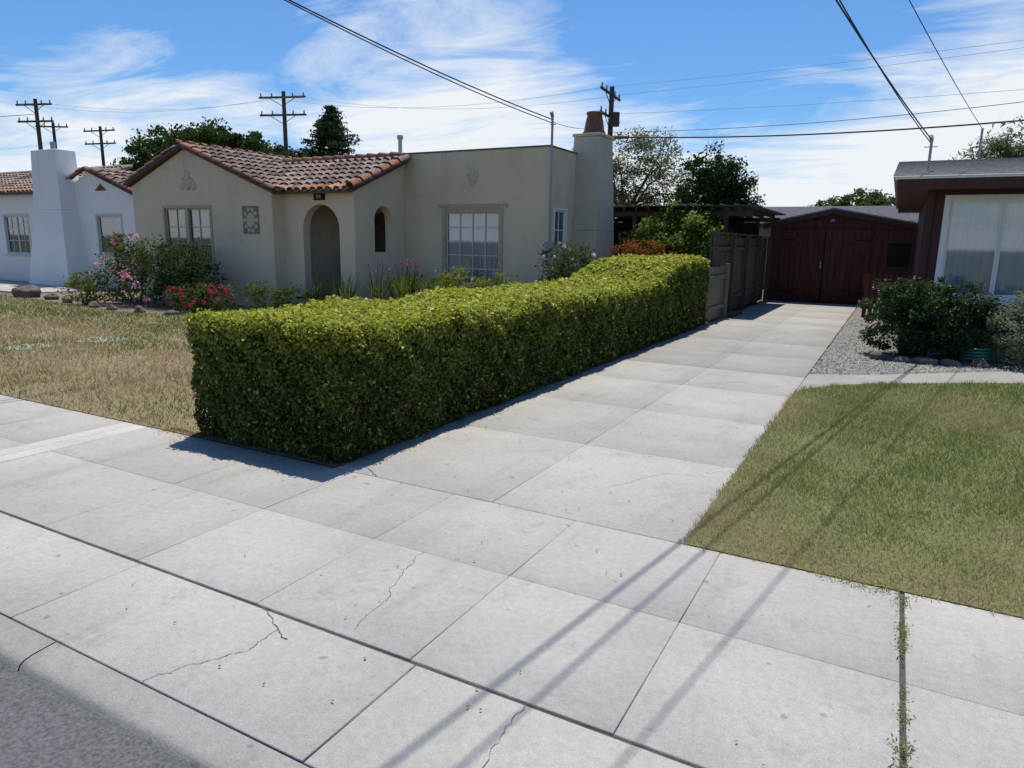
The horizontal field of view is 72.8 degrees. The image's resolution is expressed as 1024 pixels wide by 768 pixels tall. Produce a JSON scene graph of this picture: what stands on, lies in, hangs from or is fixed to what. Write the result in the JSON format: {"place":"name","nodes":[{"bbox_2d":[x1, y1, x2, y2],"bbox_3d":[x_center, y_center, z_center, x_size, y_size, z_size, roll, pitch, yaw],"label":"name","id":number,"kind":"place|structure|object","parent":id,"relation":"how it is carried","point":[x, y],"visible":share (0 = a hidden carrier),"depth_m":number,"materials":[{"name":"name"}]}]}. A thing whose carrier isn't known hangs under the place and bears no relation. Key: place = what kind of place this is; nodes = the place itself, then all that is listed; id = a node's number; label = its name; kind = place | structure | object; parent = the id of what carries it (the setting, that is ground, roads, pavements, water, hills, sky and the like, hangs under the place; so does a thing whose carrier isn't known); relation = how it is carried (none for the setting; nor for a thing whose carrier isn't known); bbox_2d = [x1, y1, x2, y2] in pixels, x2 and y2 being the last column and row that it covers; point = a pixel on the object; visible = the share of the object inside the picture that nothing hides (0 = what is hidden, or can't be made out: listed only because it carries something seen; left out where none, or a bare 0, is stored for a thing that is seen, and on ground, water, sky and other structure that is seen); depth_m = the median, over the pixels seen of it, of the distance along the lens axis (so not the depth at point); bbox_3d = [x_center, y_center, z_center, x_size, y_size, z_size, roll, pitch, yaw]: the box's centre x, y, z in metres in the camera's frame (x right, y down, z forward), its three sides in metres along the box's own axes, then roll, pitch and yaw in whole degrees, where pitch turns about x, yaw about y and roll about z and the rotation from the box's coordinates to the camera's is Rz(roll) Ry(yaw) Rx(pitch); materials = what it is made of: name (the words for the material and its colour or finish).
{"place":"outdoors","nodes":[
{"label":"outdoors","id":0,"kind":"place"},
{"bbox_2d":[0,280,113,292],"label":"neighbour driveway","id":1,"kind":"structure","parent":0,"point":[6,286],"depth_m":21.57,"materials":[{"name":"concrete"}]},
{"bbox_2d":[29,209,93,285],"bbox_3d":[-14.816,-4.453,22.755,2.344,2.430,0.948,7,13,28],"label":"chimney","id":2,"kind":"object","parent":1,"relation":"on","point":[58,251],"visible":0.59,"depth_m":22.36,"materials":[{"name":"white paint"}]},
{"bbox_2d":[31,149,78,209],"bbox_3d":[-14.765,-6.576,22.459,1.548,1.850,0.700,7,13,28],"label":"chimney stack","id":3,"kind":"object","parent":2,"relation":"on","point":[53,187],"visible":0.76,"depth_m":22.12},
{"bbox_2d":[0,663,188,767],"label":"road","id":4,"kind":"structure","parent":0,"point":[41,726],"depth_m":2.33,"materials":[{"name":"asphalt"}]},
{"bbox_2d":[0,614,308,767],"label":"kerb","id":5,"kind":"structure","parent":4,"relation":"on","point":[181,733],"depth_m":2.43,"materials":[{"name":"concrete"}]},
{"bbox_2d":[0,294,210,436],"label":"lawn","id":6,"kind":"structure","parent":0,"point":[141,373],"depth_m":8.89,"materials":[{"name":"plant"}]},
{"bbox_2d":[282,152,403,161],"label":"porch ridge","id":7,"kind":"structure","parent":0,"point":[355,156],"depth_m":17.56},
{"bbox_2d":[345,154,410,187],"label":"porch rake tiles","id":8,"kind":"object","parent":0,"point":[377,171],"visible":1,"depth_m":15.60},
{"bbox_2d":[0,280,1001,670],"bbox_3d":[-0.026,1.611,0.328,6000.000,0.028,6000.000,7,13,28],"label":"ground","id":9,"kind":"structure","parent":0,"point":[388,446],"depth_m":6.07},
{"bbox_2d":[0,194,33,281],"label":"front wing","id":10,"kind":"structure","parent":9,"relation":"on","point":[14,268],"depth_m":24.46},
{"bbox_2d":[3,214,25,215],"bbox_3d":[-17.257,-5.890,24.201,1.460,0.070,0.122,7,13,28],"label":"frame head","id":11,"kind":"object","parent":10,"relation":"attached to","point":[14,214],"visible":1,"depth_m":24.15},
{"bbox_2d":[6,217,30,251],"bbox_3d":[-17.266,-5.232,24.337,1.460,1.274,0.004,7,13,28],"label":"glass","id":12,"kind":"object","parent":11,"relation":"attached to","point":[15,232],"visible":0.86,"depth_m":24.35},
{"bbox_2d":[0,167,132,194],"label":"front roof deck","id":13,"kind":"structure","parent":10,"relation":"on","point":[19,193],"depth_m":23.56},
{"bbox_2d":[0,164,132,192],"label":"front roof","id":14,"kind":"structure","parent":13,"relation":"on","point":[17,181],"depth_m":25.06,"materials":[{"name":"tile"}]},
{"bbox_2d":[15,99,53,149],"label":"utility pole","id":15,"kind":"object","parent":9,"relation":"on","point":[35,104],"visible":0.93,"depth_m":43.45,"materials":[{"name":"brown wood"}]},
{"bbox_2d":[83,126,115,165],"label":"utility pole","id":16,"kind":"object","parent":9,"relation":"on","point":[100,136],"visible":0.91,"depth_m":56.56,"materials":[{"name":"brown wood"}]},
{"bbox_2d":[74,173,140,288],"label":"gable part","id":17,"kind":"structure","parent":9,"relation":"on","point":[92,202],"depth_m":21.92,"materials":[{"name":"white paint"}]},
{"bbox_2d":[83,166,135,190],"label":"gable roof","id":18,"kind":"structure","parent":17,"relation":"on","point":[118,175],"depth_m":21.82,"materials":[{"name":"tile"}]},
{"bbox_3d":[-12.597,-4.097,21.974,1.210,0.056,0.122,7,13,28],"label":"frame bottom","id":19,"kind":"object","parent":17,"relation":"on","visible":0},
{"bbox_2d":[99,217,122,251],"bbox_3d":[-12.586,-4.691,21.856,1.210,1.154,0.004,7,13,28],"label":"glass","id":20,"kind":"object","parent":19,"relation":"on","point":[109,225],"visible":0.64,"depth_m":21.88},
{"bbox_2d":[107,122,206,171],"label":"broadleaf tree","id":21,"kind":"object","parent":9,"relation":"on","point":[156,146],"visible":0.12,"depth_m":48.68,"materials":[{"name":"green plant"}]},
{"bbox_2d":[132,149,288,307],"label":"gable wing","id":22,"kind":"structure","parent":9,"relation":"on","point":[245,259],"depth_m":16.82,"materials":[{"name":"paint"}]},
{"bbox_2d":[123,144,180,185],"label":"roof trim","id":23,"kind":"structure","parent":22,"relation":"on","point":[168,154],"depth_m":17.52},
{"bbox_2d":[179,142,277,188],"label":"rake tiles","id":24,"kind":"object","parent":22,"relation":"on","point":[232,167],"visible":1,"depth_m":16.18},
{"bbox_2d":[180,145,283,193],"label":"roof trim","id":25,"kind":"structure","parent":22,"relation":"on","point":[244,177],"depth_m":16.10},
{"bbox_2d":[183,142,284,189],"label":"gable roof","id":26,"kind":"structure","parent":22,"relation":"on","point":[266,168],"depth_m":17.14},
{"bbox_2d":[242,206,259,233],"bbox_3d":[-6.150,-3.861,16.361,0.540,0.640,0.014,7,13,28],"label":"ornament panel back","id":27,"kind":"object","parent":22,"relation":"attached to","point":[256,209],"visible":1,"depth_m":16.35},
{"bbox_3d":[-8.144,-3.069,17.682,1.700,0.056,0.122,7,13,28],"label":"frame bottom","id":28,"kind":"object","parent":22,"relation":"on","visible":0},
{"bbox_2d":[167,210,211,261],"bbox_3d":[-8.132,-3.750,17.546,1.700,1.334,0.004,7,13,28],"label":"glass","id":29,"kind":"object","parent":28,"relation":"on","point":[195,225],"visible":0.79,"depth_m":17.45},
{"bbox_2d":[181,116,296,156],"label":"broadleaf tree","id":30,"kind":"object","parent":9,"relation":"on","point":[224,136],"visible":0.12,"depth_m":46.07,"materials":[{"name":"green plant"}]},
{"bbox_2d":[259,91,305,155],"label":"utility pole","id":31,"kind":"object","parent":9,"relation":"on","point":[284,115],"visible":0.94,"depth_m":41.50,"materials":[{"name":"brown wood"}]},
{"bbox_2d":[282,105,362,157],"bbox_3d":[-9.741,-10.736,38.295,6.433,8.744,5.945,7,13,28],"label":"conifer tree","id":32,"kind":"object","parent":9,"relation":"on","point":[329,130],"visible":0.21,"depth_m":37.02,"materials":[{"name":"green plant"}]},
{"bbox_2d":[0,513,692,767],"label":"driveway apron","id":33,"kind":"object","parent":9,"relation":"on","point":[93,603],"visible":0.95,"depth_m":2.60,"materials":[{"name":"concrete"}]},
{"bbox_2d":[7,289,718,466],"bbox_3d":[-6.017,-1.406,14.452,17.618,0.011,12.420,7,13,28],"label":"garden bed","id":34,"kind":"object","parent":9,"relation":"on","point":[126,306],"visible":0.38,"depth_m":15.91,"materials":[{"name":"soil"}]},
{"bbox_2d":[11,284,41,297],"bbox_3d":[-12.704,-2.357,18.217,0.668,0.489,0.680,7,13,28],"label":"garden rock","id":35,"kind":"object","parent":34,"relation":"on","point":[32,291],"visible":0.72,"depth_m":18.04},
{"bbox_2d":[54,270,108,304],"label":"yellow flower shrub","id":36,"kind":"object","parent":34,"relation":"on","point":[88,288],"visible":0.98,"depth_m":16.38,"materials":[{"name":"green plant"}]},
{"bbox_2d":[85,231,178,304],"bbox_3d":[-8.982,-2.739,16.491,2.895,1.765,1.576,7,13,28],"label":"rose bush","id":37,"kind":"object","parent":34,"relation":"on","point":[123,277],"visible":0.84,"depth_m":16.39,"materials":[{"name":"green plant"}]},
{"bbox_2d":[142,239,237,306],"bbox_3d":[-7.493,-2.540,16.035,2.241,1.596,1.616,7,13,28],"label":"rose bush","id":38,"kind":"object","parent":34,"relation":"on","point":[191,273],"visible":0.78,"depth_m":15.82,"materials":[{"name":"green plant"}]},
{"bbox_2d":[163,282,237,313],"bbox_3d":[-6.656,-1.835,14.916,1.698,0.697,0.887,3,12,10],"label":"red flower shrub","id":39,"kind":"object","parent":34,"relation":"on","point":[206,302],"visible":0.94,"depth_m":14.79,"materials":[{"name":"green plant"}]},
{"bbox_2d":[237,281,319,311],"bbox_3d":[-4.972,-1.854,14.968,1.745,0.768,1.105,-4,13,-23],"label":"green shrub","id":40,"kind":"object","parent":34,"relation":"on","point":[263,289],"visible":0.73,"depth_m":14.81,"materials":[{"name":"green plant"}]},
{"bbox_2d":[284,165,405,301],"bbox_3d":[-3.984,-3.579,16.727,2.140,3.470,1.860,7,13,28],"label":"porch","id":41,"kind":"object","parent":34,"relation":"on","point":[331,235],"visible":0.84,"depth_m":16.30,"materials":[{"name":"beige paint"}]},
{"bbox_2d":[296,293,340,298],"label":"porch floor","id":42,"kind":"structure","parent":41,"relation":"on","point":[297,297],"depth_m":16.81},
{"bbox_2d":[374,213,385,251],"bbox_3d":[-3.535,-3.272,17.512,1.100,1.990,0.060,7,13,28],"label":"front door","id":43,"kind":"structure","parent":42,"relation":"on","point":[379,228],"depth_m":17.24,"materials":[{"name":"brown wood"}]},
{"bbox_2d":[278,156,397,190],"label":"porch roof","id":44,"kind":"structure","parent":41,"relation":"on","point":[323,174],"depth_m":16.55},
{"bbox_2d":[276,161,407,193],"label":"porch roof deck","id":45,"kind":"structure","parent":41,"relation":"on","point":[322,190],"depth_m":15.53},
{"bbox_2d":[365,260,390,300],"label":"iris clump","id":46,"kind":"object","parent":34,"relation":"on","point":[379,291],"visible":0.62,"depth_m":15.12,"materials":[{"name":"green plant"}]},
{"bbox_2d":[390,258,424,297],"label":"iris clump","id":47,"kind":"object","parent":34,"relation":"on","point":[405,291],"visible":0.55,"depth_m":15.09,"materials":[{"name":"green plant"}]},
{"bbox_2d":[385,269,451,299],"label":"green shrub","id":48,"kind":"object","parent":34,"relation":"on","point":[421,278],"visible":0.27,"depth_m":15.65,"materials":[{"name":"green plant"}]},
{"bbox_2d":[185,253,711,462],"bbox_3d":[0.677,-1.097,9.900,1.825,1.476,11.009,7,13,28],"label":"hedge","id":49,"kind":"object","parent":34,"relation":"on","point":[337,379],"visible":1,"depth_m":5.85,"materials":[{"name":"green plant"}]},
{"bbox_2d":[431,265,520,289],"bbox_3d":[-0.788,-1.904,14.555,1.990,1.161,1.201,7,13,28],"label":"chartreuse shrub","id":50,"kind":"object","parent":34,"relation":"on","point":[478,283],"visible":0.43,"depth_m":14.42,"materials":[{"name":"green plant"}]},
{"bbox_2d":[132,324,870,765],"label":"leaf litter","id":51,"kind":"object","parent":34,"relation":"on","point":[372,452],"visible":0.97,"depth_m":5.59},
{"bbox_2d":[534,237,599,281],"bbox_3d":[1.143,-2.163,14.483,1.366,1.755,1.138,7,13,28],"label":"rose bush","id":52,"kind":"object","parent":34,"relation":"on","point":[563,268],"visible":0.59,"depth_m":14.33,"materials":[{"name":"green plant"}]},
{"bbox_2d":[570,230,613,274],"bbox_3d":[1.886,-2.711,16.799,0.800,1.930,1.348,7,13,28],"label":"chimney base","id":53,"kind":"object","parent":34,"relation":"on","point":[602,244],"visible":0.35,"depth_m":16.21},
{"bbox_2d":[572,136,613,231],"bbox_3d":[1.897,-4.688,16.409,0.749,2.100,1.147,7,13,28],"label":"chimney stack","id":54,"kind":"object","parent":53,"relation":"on","point":[593,201],"visible":0.81,"depth_m":16.00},
{"bbox_2d":[583,111,605,133],"bbox_3d":[1.905,-6.010,16.060,0.540,0.510,0.540,7,13,28],"label":"chimney pot","id":55,"kind":"object","parent":54,"relation":"on","point":[594,122],"visible":0.82,"depth_m":15.88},
{"bbox_2d":[0,314,906,767],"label":"joint filler","id":56,"kind":"object","parent":9,"relation":"on","point":[902,680],"visible":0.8,"depth_m":2.64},
{"bbox_2d":[405,146,575,291],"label":"block","id":57,"kind":"structure","parent":9,"relation":"on","point":[517,180],"depth_m":15.70,"materials":[{"name":"beige paint"}]},
{"bbox_2d":[442,208,446,285],"bbox_3d":[-1.594,-3.255,16.558,0.100,1.820,0.125,7,13,28],"label":"frame side","id":58,"kind":"object","parent":57,"relation":"attached to","point":[444,249],"visible":0.68,"depth_m":16.49,"materials":[{"name":"beige wood"}]},
{"bbox_2d":[445,207,498,211],"bbox_3d":[-0.900,-4.013,16.026,1.450,0.100,0.122,7,13,28],"label":"frame head","id":59,"kind":"object","parent":57,"relation":"attached to","point":[492,209],"visible":1,"depth_m":15.95},
{"bbox_2d":[448,214,498,282],"bbox_3d":[-0.885,-3.171,16.252,1.450,1.680,0.039,7,13,28],"label":"curtain","id":60,"kind":"object","parent":59,"relation":"hanging from","point":[479,235],"visible":0.72,"depth_m":16.24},
{"bbox_2d":[438,204,507,207],"bbox_3d":[-0.925,-4.092,15.961,1.870,0.080,0.029,7,13,28],"label":"window head trim","id":61,"kind":"structure","parent":57,"relation":"attached to","point":[469,205],"depth_m":15.96,"materials":[{"name":"paint"}]},
{"bbox_2d":[403,145,555,154],"bbox_3d":[-0.831,-5.309,15.788,3.930,0.033,0.230,7,13,28],"label":"parapet cap","id":62,"kind":"object","parent":57,"relation":"on","point":[480,149],"visible":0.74,"depth_m":15.57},
{"bbox_2d":[498,207,502,286],"bbox_3d":[-0.235,-3.085,15.834,0.100,1.820,0.125,7,13,28],"label":"frame side","id":63,"kind":"object","parent":57,"relation":"attached to","point":[500,259],"visible":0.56,"depth_m":15.76,"materials":[{"name":"beige wood"}]},
{"bbox_2d":[544,110,555,278],"bbox_3d":[0.805,-3.759,14.954,0.200,4.026,0.185,7,13,28],"label":"service mast","id":64,"kind":"object","parent":57,"relation":"attached to","point":[552,124],"visible":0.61,"depth_m":14.91,"materials":[{"name":"metal"}]},
{"bbox_2d":[284,0,551,122],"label":"power line","id":65,"kind":"object","parent":64,"relation":"attached to","point":[407,60],"visible":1,"depth_m":11.22,"materials":[{"name":"black metal"}]},
{"bbox_2d":[288,0,551,119],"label":"power line","id":66,"kind":"object","parent":64,"relation":"attached to","point":[410,58],"visible":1,"depth_m":11.36,"materials":[{"name":"black metal"}]},
{"bbox_2d":[600,82,628,140],"bbox_3d":[4.835,-9.323,32.515,1.186,8.750,3.000,7,13,28],"label":"utility pole","id":67,"kind":"object","parent":9,"relation":"on","point":[613,118],"visible":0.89,"depth_m":31.89,"materials":[{"name":"brown wood"}]},
{"bbox_2d":[629,119,1023,137],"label":"power line","id":68,"kind":"object","parent":67,"relation":"attached to","point":[837,132],"visible":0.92,"depth_m":27.19,"materials":[{"name":"black metal"}]},
{"bbox_2d":[572,125,692,205],"bbox_3d":[6.200,-10.774,40.775,9.956,8.357,4.925,7,13,28],"label":"eucalyptus tree","id":69,"kind":"object","parent":9,"relation":"on","point":[621,194],"visible":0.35,"depth_m":39.30,"materials":[{"name":"green plant"}]},
{"bbox_2d":[610,237,676,255],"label":"red leaf shrub","id":70,"kind":"object","parent":9,"relation":"on","point":[629,248],"visible":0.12,"depth_m":16.35,"materials":[{"name":"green plant"}]},
{"bbox_2d":[614,199,733,258],"bbox_3d":[3.814,-3.086,16.797,2.916,2.727,1.797,7,13,28],"label":"citrus tree","id":71,"kind":"object","parent":9,"relation":"on","point":[697,236],"visible":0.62,"depth_m":16.61,"materials":[{"name":"green plant"}]},
{"bbox_2d":[613,203,785,281],"bbox_3d":[4.310,-3.556,19.488,5.450,2.590,5.210,7,13,28],"label":"patio cover","id":72,"kind":"object","parent":9,"relation":"on","point":[626,218],"visible":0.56,"depth_m":17.78,"materials":[{"name":"brown wood"}]},
{"bbox_2d":[669,140,765,217],"bbox_3d":[10.681,-9.077,36.467,4.980,6.953,3.926,7,13,28],"label":"dark broadleaf tree","id":73,"kind":"object","parent":9,"relation":"on","point":[716,186],"visible":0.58,"depth_m":35.48,"materials":[{"name":"green plant"}]},
{"bbox_2d":[708,231,771,321],"bbox_3d":[5.971,-2.887,17.992,0.210,1.930,7.186,7,13,28],"label":"board fence","id":74,"kind":"object","parent":9,"relation":"on","point":[746,258],"visible":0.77,"depth_m":17.97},
{"bbox_2d":[759,227,770,285],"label":"walls","id":75,"kind":"structure","parent":9,"relation":"on","point":[765,232],"depth_m":28.01,"materials":[{"name":"beige"}]},
{"bbox_2d":[753,206,918,222],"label":"roof","id":76,"kind":"structure","parent":75,"relation":"on","point":[889,211],"depth_m":28.63,"materials":[{"name":"grey"}]},
{"bbox_2d":[808,188,895,205],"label":"round tree","id":77,"kind":"object","parent":9,"relation":"on","point":[875,198],"visible":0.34,"depth_m":43.03,"materials":[{"name":"green plant"}]},
{"bbox_2d":[797,371,1023,390],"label":"front walk","id":78,"kind":"structure","parent":9,"relation":"on","point":[1011,377],"depth_m":8.76,"materials":[{"name":"concrete"}]},
{"bbox_2d":[809,305,1023,374],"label":"gravel","id":79,"kind":"structure","parent":9,"relation":"on","point":[847,352],"depth_m":10.03,"materials":[{"name":"gravel"}]},
{"bbox_2d":[860,273,913,316],"bbox_3d":[8.761,-2.042,16.121,1.160,1.050,0.060,7,13,28],"label":"picket fence","id":80,"kind":"object","parent":79,"relation":"on","point":[867,283],"visible":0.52,"depth_m":16.23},
{"bbox_2d":[856,276,1004,360],"bbox_3d":[6.161,-0.975,10.310,1.940,1.257,1.302,7,13,28],"label":"clipped shrub","id":81,"kind":"object","parent":79,"relation":"on","point":[943,311],"visible":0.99,"depth_m":10.09,"materials":[{"name":"green plant"}]},
{"bbox_2d":[960,347,991,361],"bbox_3d":[6.650,-0.433,9.970,0.382,0.212,0.308,7,13,28],"label":"garden hose","id":82,"kind":"object","parent":79,"relation":"on","point":[986,357],"visible":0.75,"depth_m":9.87,"materials":[{"name":"green plastic"}]},
{"bbox_2d":[981,290,1023,366],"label":"grey round shrub","id":83,"kind":"object","parent":79,"relation":"on","point":[1006,342],"visible":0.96,"depth_m":9.69,"materials":[{"name":"green plant"}]},
{"bbox_2d":[908,188,1023,351],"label":"walls","id":84,"kind":"structure","parent":9,"relation":"on","point":[941,194],"depth_m":11.32,"materials":[{"name":"brown"}]},
{"bbox_2d":[897,190,927,212],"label":"soffit","id":85,"kind":"structure","parent":84,"relation":"attached to","point":[911,201],"depth_m":14.14,"materials":[{"name":"brown"}]},
{"bbox_2d":[897,176,1023,189],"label":"fascia front","id":86,"kind":"structure","parent":85,"relation":"attached to","point":[963,183],"depth_m":10.44,"materials":[{"name":"brown"}]},
{"bbox_2d":[895,174,1023,179],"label":"drip edge front","id":87,"kind":"object","parent":86,"relation":"attached to","point":[972,176],"visible":1,"depth_m":10.41,"materials":[{"name":"brown paint"}]},
{"bbox_2d":[912,189,936,324],"bbox_3d":[6.779,-1.913,11.494,0.120,2.620,0.045,7,13,28],"label":"corner board","id":88,"kind":"object","parent":84,"relation":"attached to","point":[926,231],"visible":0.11,"depth_m":11.37,"materials":[{"name":"brown"}]},
{"bbox_2d":[932,195,951,297],"bbox_3d":[7.031,-2.230,11.368,0.090,1.660,0.125,7,13,28],"label":"frame side","id":89,"kind":"object","parent":84,"relation":"attached to","point":[943,234],"visible":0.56,"depth_m":11.28,"materials":[{"name":"white paint"}]},
{"bbox_2d":[894,158,1023,208],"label":"shingle roof","id":90,"kind":"structure","parent":84,"relation":"on","point":[956,168],"depth_m":11.33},
{"bbox_2d":[924,134,937,170],"bbox_3d":[7.066,-3.902,11.737,0.200,0.590,0.140,7,13,28],"label":"service mast","id":91,"kind":"object","parent":90,"relation":"on","point":[930,151],"visible":0.85,"depth_m":11.76,"materials":[{"name":"metal"}]},
{"bbox_2d":[839,0,930,142],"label":"power line","id":92,"kind":"object","parent":91,"relation":"attached to","point":[879,66],"visible":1,"depth_m":8.30,"materials":[{"name":"black metal"}]},
{"bbox_2d":[951,295,1023,301],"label":"frame bottom","id":93,"kind":"object","parent":84,"relation":"on","point":[1004,298],"visible":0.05,"depth_m":11.04,"materials":[{"name":"white paint"}]},
{"bbox_2d":[988,200,1004,296],"bbox_3d":[7.687,-2.140,11.022,0.034,1.498,0.040,7,13,28],"label":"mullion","id":94,"kind":"object","parent":93,"relation":"on","point":[997,245],"visible":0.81,"depth_m":11.00,"materials":[{"name":"white paint"}]},
{"bbox_2d":[991,200,1007,296],"bbox_3d":[7.719,-2.136,11.005,0.034,1.498,0.040,7,13,28],"label":"sash","id":95,"kind":"object","parent":93,"relation":"on","point":[999,246],"visible":0.94,"depth_m":10.98,"materials":[{"name":"white paint"}]},
{"bbox_2d":[952,194,1023,200],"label":"frame head","id":96,"kind":"object","parent":84,"relation":"attached to","point":[986,197],"visible":1,"depth_m":10.91},
{"bbox_2d":[942,203,1023,294],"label":"curtain","id":97,"kind":"object","parent":96,"relation":"hanging from","point":[973,233],"visible":0.72,"depth_m":11.12,"materials":[{"name":"fabric"}]},
{"bbox_2d":[948,115,1023,159],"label":"feathery tree","id":98,"kind":"object","parent":9,"relation":"on","point":[1003,147],"visible":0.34,"depth_m":23.45,"materials":[{"name":"green plant"}]},
{"bbox_2d":[0,395,1023,767],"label":"sidewalk","id":99,"kind":"structure","parent":0,"point":[760,665],"depth_m":3.14,"materials":[{"name":"concrete"}]},
{"bbox_2d":[0,422,147,462],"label":"sidewalk patch","id":100,"kind":"object","parent":99,"relation":"on","point":[21,451],"visible":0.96,"depth_m":5.49,"materials":[{"name":"concrete"}]},
{"bbox_2d":[815,572,931,767],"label":"weeds","id":101,"kind":"object","parent":99,"relation":"on","point":[903,633],"visible":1,"depth_m":2.83,"materials":[{"name":"green plant"}]},
{"bbox_2d":[0,0,1023,206],"label":"sky","id":102,"kind":"structure","parent":0,"point":[141,58],"materials":[{"name":"blue"}]},
{"bbox_2d":[336,300,856,543],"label":"driveway","id":103,"kind":"structure","parent":0,"point":[544,456],"depth_m":6.00,"materials":[{"name":"concrete"}]},
{"bbox_2d":[701,263,729,325],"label":"gate","id":104,"kind":"structure","parent":103,"relation":"on","point":[716,302],"depth_m":15.19,"materials":[{"name":"grey wood"}]},
{"bbox_2d":[762,207,917,304],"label":"red garage","id":105,"kind":"structure","parent":0,"point":[834,255],"depth_m":20.13,"materials":[{"name":"wood"}]},
{"bbox_2d":[883,241,913,269],"bbox_3d":[10.781,-3.590,19.375,0.680,0.770,0.017,7,13,28],"label":"side window frame","id":106,"kind":"structure","parent":105,"relation":"in","point":[887,242],"depth_m":19.35,"materials":[{"name":"brown"}]},
{"bbox_2d":[886,243,911,266],"bbox_3d":[10.778,-3.589,19.369,0.560,0.650,0.028,7,13,28],"label":"side window","id":107,"kind":"structure","parent":105,"relation":"in","point":[898,255],"depth_m":19.36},
{"bbox_2d":[677,379,1023,618],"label":"lawn","id":108,"kind":"structure","parent":0,"point":[933,508],"depth_m":4.60,"materials":[{"name":"plant"}]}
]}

